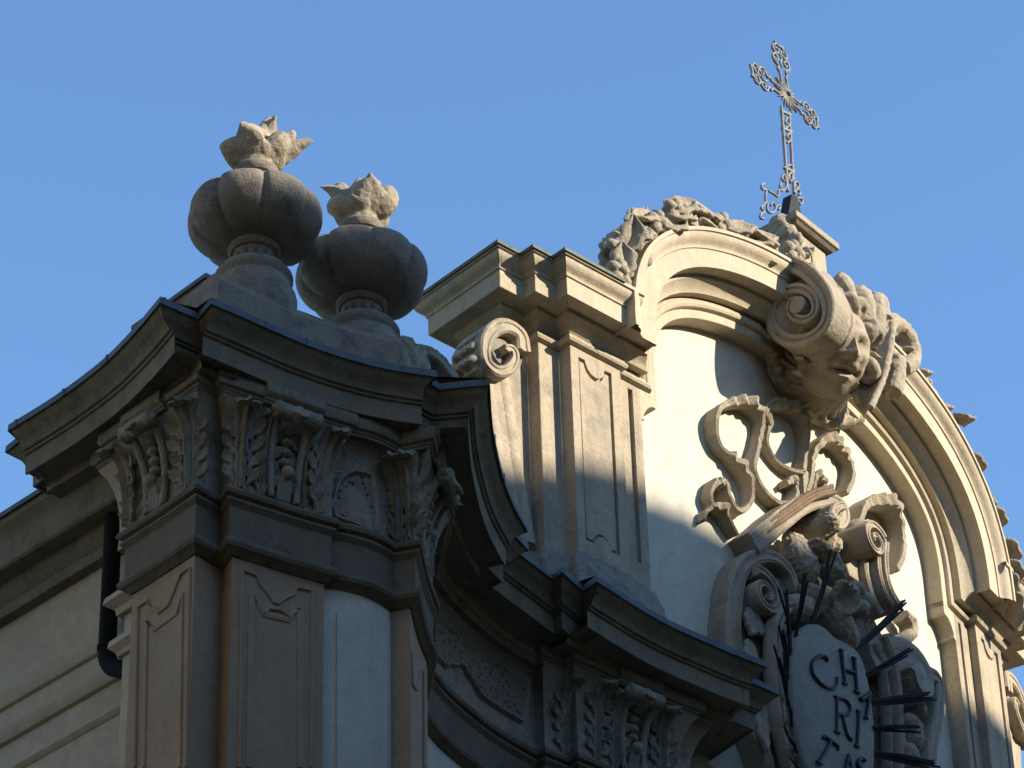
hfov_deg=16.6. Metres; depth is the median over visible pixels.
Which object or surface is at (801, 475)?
ribbon
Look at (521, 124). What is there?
sky
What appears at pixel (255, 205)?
urn
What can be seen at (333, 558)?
church
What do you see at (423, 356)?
scroll stump
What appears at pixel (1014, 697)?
side volute
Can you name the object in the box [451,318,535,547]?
side volute
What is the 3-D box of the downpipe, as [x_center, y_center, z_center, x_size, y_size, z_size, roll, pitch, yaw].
[-2.524,1.385,23.579,0.719,1.797,0.140,-30,-44,34]
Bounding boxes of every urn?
[188,115,322,287]
[295,172,427,337]
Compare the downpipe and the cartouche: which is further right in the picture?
the cartouche
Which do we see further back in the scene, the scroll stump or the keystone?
the keystone
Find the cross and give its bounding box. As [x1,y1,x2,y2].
[748,40,819,219]
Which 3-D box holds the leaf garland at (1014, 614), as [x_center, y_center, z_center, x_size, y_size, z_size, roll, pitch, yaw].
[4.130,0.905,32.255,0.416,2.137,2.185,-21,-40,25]
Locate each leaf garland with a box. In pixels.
[598,195,816,284]
[899,346,1023,630]
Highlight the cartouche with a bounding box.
[707,484,944,767]
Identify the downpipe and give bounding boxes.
[97,512,122,678]
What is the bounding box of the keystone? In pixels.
[759,210,921,429]
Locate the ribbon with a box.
[696,394,906,574]
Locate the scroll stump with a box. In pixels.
[400,335,458,376]
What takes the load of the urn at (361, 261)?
on the church
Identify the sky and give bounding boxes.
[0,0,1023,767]
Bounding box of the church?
[5,226,1023,767]
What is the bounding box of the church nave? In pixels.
[0,474,124,767]
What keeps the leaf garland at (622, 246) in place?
attached to the church
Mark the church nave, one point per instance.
(60, 696)
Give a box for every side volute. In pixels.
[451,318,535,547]
[1003,670,1023,767]
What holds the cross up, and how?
attached to the keystone

